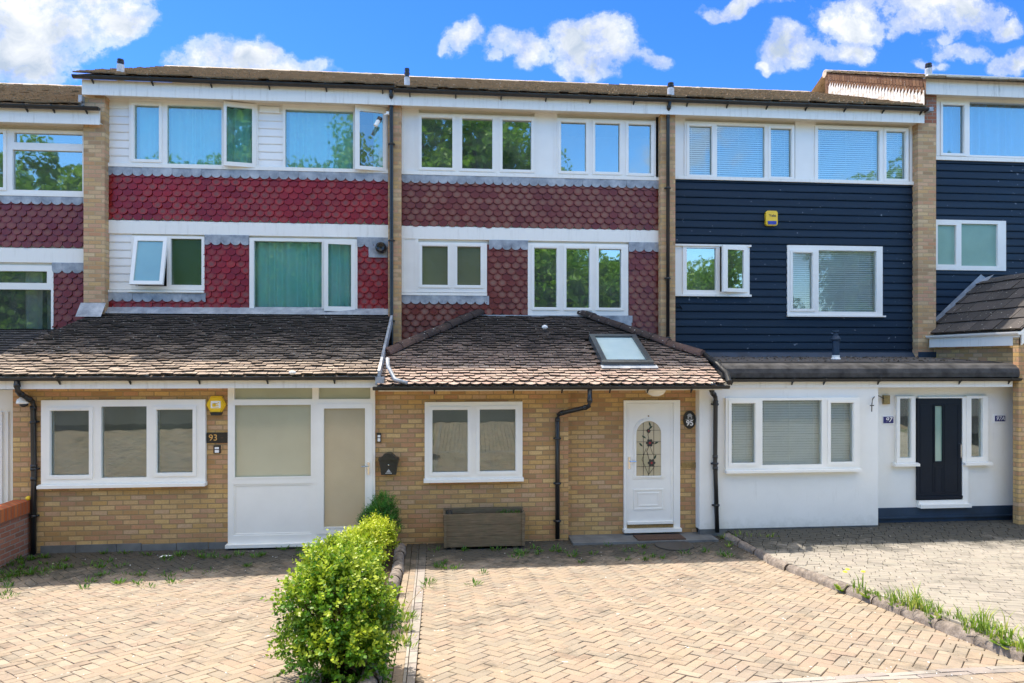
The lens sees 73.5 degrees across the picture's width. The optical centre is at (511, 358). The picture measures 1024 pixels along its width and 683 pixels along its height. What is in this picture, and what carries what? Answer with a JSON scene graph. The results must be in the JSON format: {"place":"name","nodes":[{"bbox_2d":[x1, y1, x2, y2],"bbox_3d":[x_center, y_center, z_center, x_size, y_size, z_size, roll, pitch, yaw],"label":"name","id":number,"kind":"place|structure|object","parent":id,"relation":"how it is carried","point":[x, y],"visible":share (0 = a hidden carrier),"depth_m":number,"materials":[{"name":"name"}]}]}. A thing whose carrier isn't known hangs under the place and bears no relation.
{"place":"outdoors","nodes":[
{"label":"outdoors","id":0,"kind":"place"},
{"bbox_2d":[0,547,337,682],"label":"driveway","id":1,"kind":"structure","parent":0,"point":[195,641],"depth_m":7.12,"materials":[{"name":"beige brick"}]},
{"bbox_2d":[0,499,30,568],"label":"garden wall","id":2,"kind":"structure","parent":1,"relation":"on","point":[14,528],"depth_m":9.89,"materials":[{"name":"red brick"}]},
{"bbox_2d":[0,544,302,598],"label":"ground weeds","id":3,"kind":"object","parent":1,"relation":"on","point":[31,572],"visible":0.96,"depth_m":9.58,"materials":[{"name":"green plant"}]},
{"bbox_2d":[272,514,423,664],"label":"dry stalks","id":4,"kind":"object","parent":1,"relation":"on","point":[407,608],"visible":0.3,"depth_m":6.35,"materials":[{"name":"plant"}]},
{"bbox_2d":[445,509,452,513],"bbox_3d":[-0.965,2.374,10.506,0.110,0.115,0.107,0,0,-5],"label":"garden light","id":5,"kind":"object","parent":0,"point":[448,511],"visible":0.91,"depth_m":10.47,"materials":[{"name":"black plastic"}]},
{"bbox_2d":[496,509,519,512],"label":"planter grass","id":6,"kind":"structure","parent":0,"point":[505,511],"depth_m":10.71,"materials":[{"name":"green plant"}]},
{"bbox_2d":[0,0,1023,91],"label":"sky","id":7,"kind":"structure","parent":0,"point":[742,44],"materials":[{"name":"blue"}]},
{"bbox_2d":[382,527,1023,682],"bbox_3d":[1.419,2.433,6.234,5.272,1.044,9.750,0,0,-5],"label":"driveway","id":8,"kind":"structure","parent":0,"point":[697,609],"depth_m":6.55,"materials":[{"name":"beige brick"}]},
{"bbox_2d":[321,541,399,682],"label":"planting bed","id":9,"kind":"object","parent":8,"relation":"on","point":[388,568],"visible":0.12,"depth_m":9.19,"materials":[{"name":"soil"}]},
{"bbox_2d":[260,537,412,682],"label":"box shrub","id":10,"kind":"object","parent":9,"relation":"on","point":[335,646],"visible":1,"depth_m":5.02,"materials":[{"name":"green plant"}]},
{"bbox_2d":[299,529,393,621],"bbox_3d":[-1.594,2.104,6.553,0.798,0.926,0.827,0,0,27],"label":"box shrub","id":11,"kind":"object","parent":9,"relation":"on","point":[355,540],"visible":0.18,"depth_m":6.54,"materials":[{"name":"green plant"}]},
{"bbox_2d":[333,518,391,562],"bbox_3d":[-1.811,2.328,8.067,0.854,0.854,0.747,0,0,-40],"label":"lime shrub","id":12,"kind":"object","parent":9,"relation":"on","point":[375,531],"visible":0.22,"depth_m":8.09,"materials":[{"name":"green plant"}]},
{"bbox_2d":[356,509,400,563],"bbox_3d":[-1.907,2.516,9.569,0.686,0.777,0.679,0,0,24],"label":"lime shrub","id":13,"kind":"object","parent":9,"relation":"on","point":[391,525],"visible":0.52,"depth_m":9.57,"materials":[{"name":"green plant"}]},
{"bbox_2d":[354,490,404,546],"bbox_3d":[-2.014,2.458,10.458,0.791,0.936,0.701,0,0,-5],"label":"dwarf conifer","id":14,"kind":"object","parent":9,"relation":"on","point":[377,503],"visible":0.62,"depth_m":10.39,"materials":[{"name":"green plant"}]},
{"bbox_2d":[357,543,405,682],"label":"kerb","id":15,"kind":"structure","parent":8,"relation":"on","point":[397,572],"depth_m":8.80,"materials":[{"name":"concrete"}]},
{"bbox_2d":[443,506,524,549],"bbox_3d":[-0.434,2.638,10.647,1.253,0.585,0.358,0,0,-5],"label":"planter","id":16,"kind":"object","parent":8,"relation":"on","point":[475,526],"visible":0.99,"depth_m":10.50,"materials":[{"name":"wood"}]},
{"bbox_2d":[373,68,731,545],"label":"terraced house","id":17,"kind":"structure","parent":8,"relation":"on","point":[530,208],"depth_m":12.85,"materials":[{"name":"beige brick"}]},
{"bbox_2d":[377,433,380,441],"bbox_3d":[-2.081,1.242,10.739,0.067,0.144,0.028,0,0,-5],"label":"doorbell","id":18,"kind":"object","parent":17,"relation":"attached to","point":[378,437],"visible":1,"depth_m":10.73,"materials":[{"name":"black plastic"}]},
{"bbox_2d":[378,452,398,474],"bbox_3d":[-1.921,1.642,10.697,0.314,0.338,0.130,0,0,-5],"label":"letterbox","id":19,"kind":"object","parent":17,"relation":"attached to","point":[388,462],"visible":1,"depth_m":10.65,"materials":[{"name":"black plastic"}]},
{"bbox_2d":[418,242,486,292],"bbox_3d":[-1.139,-1.734,13.137,1.314,0.948,0.128,0,0,-5],"label":"window","id":20,"kind":"structure","parent":17,"relation":"in","point":[442,267],"depth_m":13.11,"materials":[{"name":"white plastic"}]},
{"bbox_2d":[424,401,523,482],"bbox_3d":[-0.639,1.339,11.234,2.083,1.444,0.910,0,0,-5],"label":"window","id":21,"kind":"structure","parent":17,"relation":"in","point":[465,441],"depth_m":11.64,"materials":[{"name":"white plastic"}]},
{"bbox_2d":[418,113,534,173],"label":"window","id":22,"kind":"structure","parent":17,"relation":"in","point":[446,142],"depth_m":14.18,"materials":[{"name":"glass"}]},
{"bbox_2d":[528,243,627,315],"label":"window","id":23,"kind":"structure","parent":17,"relation":"in","point":[564,279],"depth_m":14.52,"materials":[{"name":"white plastic"}]},
{"bbox_2d":[556,118,655,176],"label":"window","id":24,"kind":"structure","parent":17,"relation":"in","point":[598,147],"depth_m":14.09,"materials":[{"name":"glass"}]},
{"bbox_2d":[627,403,672,524],"bbox_3d":[2.271,1.733,11.284,0.777,1.991,0.114,0,0,-5],"label":"door","id":25,"kind":"structure","parent":17,"relation":"in","point":[649,425],"depth_m":11.28,"materials":[{"name":"white plastic"}]},
{"bbox_2d":[645,390,665,395],"bbox_3d":[2.319,0.553,11.085,0.340,0.113,0.337,0,0,-5],"label":"porch lamp","id":26,"kind":"object","parent":17,"relation":"attached to","point":[656,392],"visible":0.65,"depth_m":10.96,"materials":[{"name":"white glass"}]},
{"bbox_2d":[681,462,695,467],"bbox_3d":[2.948,1.772,11.396,0.267,0.089,0.018,0,0,-5],"label":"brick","id":27,"kind":"object","parent":17,"relation":"attached to","point":[688,464],"visible":1,"depth_m":11.39,"materials":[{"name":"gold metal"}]},
{"bbox_2d":[683,411,695,428],"bbox_3d":[2.947,1.020,11.391,0.212,0.300,0.024,0,0,-5],"label":"house number sign","id":28,"kind":"object","parent":17,"relation":"attached to","point":[689,419],"visible":1,"depth_m":11.38,"materials":[{"name":"grey plastic"}]},
{"bbox_2d":[394,534,733,649],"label":"ground weeds","id":29,"kind":"object","parent":8,"relation":"on","point":[406,630],"visible":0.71,"depth_m":6.46,"materials":[{"name":"green plant"}]},
{"bbox_2d":[420,541,734,588],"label":"ground weeds","id":30,"kind":"object","parent":8,"relation":"on","point":[521,552],"visible":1,"depth_m":10.14,"materials":[{"name":"green plant"}]},
{"bbox_2d":[568,532,718,544],"bbox_3d":[2.102,2.924,11.074,2.350,0.072,0.500,0,0,-5],"label":"doorstep","id":31,"kind":"object","parent":8,"relation":"on","point":[601,539],"visible":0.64,"depth_m":11.00,"materials":[{"name":"grey concrete"}]},
{"bbox_2d":[633,534,685,540],"bbox_3d":[2.371,2.878,11.044,0.780,0.017,0.310,0,0,-5],"label":"doormat","id":32,"kind":"object","parent":31,"relation":"on","point":[649,537],"visible":1,"depth_m":10.99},
{"bbox_2d":[655,541,693,550],"bbox_3d":[2.529,2.910,10.691,0.600,0.020,0.600,0,0,-5],"label":"drain cover","id":33,"kind":"object","parent":8,"relation":"on","point":[677,545],"visible":0.97,"depth_m":10.63,"materials":[{"name":"metal"}]},
{"bbox_2d":[403,543,1023,682],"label":"driveway border","id":34,"kind":"object","parent":8,"relation":"on","point":[411,667],"visible":0.84,"depth_m":5.15,"materials":[{"name":"white concrete"}]},
{"bbox_2d":[834,584,846,591],"bbox_3d":[3.762,2.609,7.847,0.214,0.112,0.195,0,0,-5],"label":"weed","id":35,"kind":"object","parent":8,"relation":"on","point":[837,586],"visible":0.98,"depth_m":7.85,"materials":[{"name":"green plant"}]},
{"bbox_2d":[859,589,876,598],"bbox_3d":[3.835,2.551,7.391,0.193,0.112,0.208,0,0,-5],"label":"weed","id":36,"kind":"object","parent":8,"relation":"on","point":[865,595],"visible":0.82,"depth_m":7.39,"materials":[{"name":"green plant"}]},
{"bbox_2d":[723,533,1023,661],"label":"kerb","id":37,"kind":"structure","parent":8,"relation":"on","point":[973,637],"depth_m":6.90,"materials":[{"name":"concrete"}]},
{"bbox_2d":[843,568,864,591],"bbox_3d":[3.765,2.434,7.537,0.204,0.260,0.408,0,0,32],"label":"dandelion","id":38,"kind":"object","parent":37,"relation":"on","point":[853,584],"visible":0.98,"depth_m":7.61,"materials":[{"name":"yellow plant"}]},
{"bbox_2d":[988,635,1019,649],"bbox_3d":[4.021,2.302,5.539,0.279,0.150,0.228,0,0,-5],"label":"weed","id":39,"kind":"object","parent":8,"relation":"on","point":[1002,642],"visible":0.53,"depth_m":5.54,"materials":[{"name":"green plant"}]},
{"bbox_2d":[621,82,1022,535],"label":"terraced house","id":40,"kind":"structure","parent":0,"point":[836,264],"depth_m":13.55,"materials":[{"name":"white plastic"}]},
{"bbox_2d":[683,245,749,294],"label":"window","id":41,"kind":"structure","parent":40,"relation":"in","point":[725,269],"depth_m":14.48,"materials":[{"name":"white plastic"}]},
{"bbox_2d":[684,121,794,179],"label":"window","id":42,"kind":"structure","parent":40,"relation":"in","point":[711,149],"depth_m":13.73,"materials":[{"name":"glass"}]},
{"bbox_2d":[765,211,777,225],"bbox_3d":[5.166,-2.788,13.669,0.239,0.296,0.085,0,0,-5],"label":"alarm box","id":43,"kind":"object","parent":40,"relation":"attached to","point":[771,218],"visible":1,"depth_m":13.64,"materials":[{"name":"yellow plastic"}]},
{"bbox_2d":[724,397,861,473],"bbox_3d":[4.608,1.288,11.721,2.843,1.414,0.920,0,0,-5],"label":"window","id":44,"kind":"structure","parent":40,"relation":"in","point":[813,434],"depth_m":11.42,"materials":[{"name":"white plastic"}]},
{"bbox_2d":[786,245,882,315],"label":"window","id":45,"kind":"structure","parent":40,"relation":"in","point":[822,280],"depth_m":13.93,"materials":[{"name":"white plastic"}]},
{"bbox_2d":[773,125,908,184],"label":"window","id":46,"kind":"structure","parent":40,"relation":"in","point":[840,152],"depth_m":13.97,"materials":[{"name":"glass"}]},
{"bbox_2d":[716,356,979,361],"bbox_3d":[5.866,-0.004,12.778,4.884,0.116,1.923,0,0,-5],"label":"roof debris","id":47,"kind":"object","parent":40,"relation":"on","point":[801,358],"visible":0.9,"depth_m":12.87,"materials":[{"name":"plant"}]},
{"bbox_2d":[870,395,889,411],"bbox_3d":[6.215,0.757,11.625,0.629,0.263,0.097,0,0,-36],"label":"wall lamp","id":48,"kind":"object","parent":40,"relation":"attached to","point":[885,399],"visible":1,"depth_m":11.75,"materials":[{"name":"metal"}]},
{"bbox_2d":[882,416,893,423],"bbox_3d":[6.467,1.059,11.794,0.206,0.141,0.021,0,0,-5],"label":"house number sign","id":49,"kind":"object","parent":40,"relation":"attached to","point":[887,419],"visible":1,"depth_m":11.79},
{"bbox_2d":[891,396,919,466],"bbox_3d":[6.736,1.271,12.076,0.876,1.382,0.710,0,0,-5],"label":"window","id":50,"kind":"structure","parent":40,"relation":"in","point":[904,405],"depth_m":11.80,"materials":[{"name":"white plastic"}]},
{"bbox_2d":[916,398,962,499],"bbox_3d":[7.389,1.567,11.849,0.821,1.753,0.104,0,0,-5],"label":"door","id":51,"kind":"structure","parent":40,"relation":"in","point":[938,420],"depth_m":11.86,"materials":[{"name":"black metal"}]},
{"bbox_2d":[963,396,992,465],"bbox_3d":[8.040,1.270,12.198,0.940,1.385,0.710,0,0,-5],"label":"window","id":52,"kind":"structure","parent":40,"relation":"in","point":[976,406],"depth_m":11.91,"materials":[{"name":"white plastic"}]},
{"bbox_2d":[993,414,1005,422],"bbox_3d":[8.524,1.051,11.986,0.246,0.156,0.021,0,0,-5],"label":"house number sign","id":53,"kind":"object","parent":40,"relation":"attached to","point":[999,418],"visible":1,"depth_m":11.98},
{"bbox_2d":[727,520,1023,643],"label":"driveway","id":54,"kind":"structure","parent":0,"point":[965,566],"depth_m":9.48,"materials":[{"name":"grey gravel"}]},
{"bbox_2d":[724,530,777,537],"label":"grass","id":55,"kind":"structure","parent":54,"relation":"on","point":[751,535],"depth_m":10.90,"materials":[{"name":"green plant"}]},
{"bbox_2d":[855,581,1023,652],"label":"grass","id":56,"kind":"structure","parent":54,"relation":"on","point":[916,600],"depth_m":6.09,"materials":[{"name":"green plant"}]},
{"bbox_3d":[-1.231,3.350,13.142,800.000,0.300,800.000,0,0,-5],"label":"ground","id":57,"kind":"structure","parent":0,"visible":0},
{"bbox_2d":[0,83,102,503],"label":"terraced house","id":58,"kind":"structure","parent":57,"relation":"on","point":[41,209],"depth_m":12.43,"materials":[{"name":"red tile"}]},
{"bbox_2d":[0,412,12,503],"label":"door","id":59,"kind":"structure","parent":58,"relation":"in","point":[1,413],"depth_m":10.51,"materials":[{"name":"white plastic"}]},
{"bbox_2d":[0,265,53,329],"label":"window","id":60,"kind":"structure","parent":58,"relation":"in","point":[26,291],"depth_m":12.61,"materials":[{"name":"white plastic"}]},
{"bbox_2d":[0,129,83,193],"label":"window","id":61,"kind":"structure","parent":58,"relation":"in","point":[31,161],"depth_m":13.32,"materials":[{"name":"glass"}]},
{"bbox_2d":[0,58,404,554],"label":"terraced house","id":62,"kind":"structure","parent":57,"relation":"on","point":[243,242],"depth_m":12.21,"materials":[{"name":"red tile"}]},
{"bbox_2d":[16,397,28,406],"bbox_3d":[-7.242,0.630,10.172,0.174,0.179,0.216,0,0,-5],"label":"security camera","id":63,"kind":"object","parent":62,"relation":"attached to","point":[21,402],"visible":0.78,"depth_m":10.09,"materials":[{"name":"white plastic"}]},
{"bbox_2d":[36,399,206,488],"bbox_3d":[-5.885,1.304,10.738,2.902,1.498,0.920,0,0,-5],"label":"window","id":64,"kind":"structure","parent":62,"relation":"in","point":[151,442],"depth_m":10.46,"materials":[{"name":"white plastic"}]},
{"bbox_2d":[129,235,204,289],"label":"window","id":65,"kind":"structure","parent":62,"relation":"in","point":[157,262],"depth_m":12.61,"materials":[{"name":"glass"}]},
{"bbox_2d":[129,99,257,167],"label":"window","id":66,"kind":"structure","parent":62,"relation":"in","point":[225,133],"depth_m":12.79,"materials":[{"name":"glass"}]},
{"bbox_2d":[206,396,226,414],"bbox_3d":[-4.519,0.722,10.489,0.296,0.293,0.070,0,0,-5],"label":"alarm box","id":67,"kind":"object","parent":62,"relation":"attached to","point":[216,405],"visible":1,"depth_m":10.46,"materials":[{"name":"yellow plastic"}]},
{"bbox_2d":[206,432,227,442],"bbox_3d":[-4.520,1.217,10.513,0.310,0.161,0.020,0,0,-5],"label":"house number sign","id":68,"kind":"object","parent":62,"relation":"attached to","point":[220,437],"visible":1,"depth_m":10.51,"materials":[{"name":"black metal"}]},
{"bbox_2d":[213,445,220,452],"bbox_3d":[-4.518,1.393,10.511,0.102,0.122,0.028,0,0,-5],"label":"doorbell","id":69,"kind":"object","parent":62,"relation":"attached to","point":[216,448],"visible":1,"depth_m":10.50,"materials":[{"name":"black plastic"}]},
{"bbox_2d":[249,238,357,310],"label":"window","id":70,"kind":"structure","parent":62,"relation":"in","point":[283,272],"depth_m":13.01,"materials":[{"name":"white plastic"}]},
{"bbox_2d":[283,104,387,170],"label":"window","id":71,"kind":"structure","parent":62,"relation":"in","point":[314,136],"depth_m":13.06,"materials":[{"name":"glass"}]},
{"bbox_2d":[317,404,371,533],"bbox_3d":[-2.597,1.709,10.642,0.847,2.013,0.124,0,0,-5],"label":"door","id":72,"kind":"structure","parent":62,"relation":"in","point":[344,431],"depth_m":10.67,"materials":[{"name":"white glass"}]},
{"bbox_2d":[374,111,389,126],"bbox_3d":[-2.376,-4.473,12.771,0.428,0.407,0.123,0,0,-45],"label":"security camera","id":73,"kind":"object","parent":62,"relation":"attached to","point":[378,121],"visible":0.94,"depth_m":12.66,"materials":[{"name":"white plastic"}]},
{"bbox_2d":[811,62,1023,524],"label":"terraced house","id":74,"kind":"structure","parent":57,"relation":"on","point":[978,120],"depth_m":14.07,"materials":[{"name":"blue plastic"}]},
{"bbox_2d":[936,219,1005,270],"bbox_3d":[9.385,-2.322,14.132,1.609,1.029,0.110,0,0,-5],"label":"window","id":75,"kind":"structure","parent":74,"relation":"in","point":[972,245],"depth_m":14.12,"materials":[{"name":"glass"}]},
{"bbox_2d":[936,98,1023,158],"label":"window","id":76,"kind":"structure","parent":74,"relation":"in","point":[964,127],"depth_m":14.30,"materials":[{"name":"glass"}]}
]}

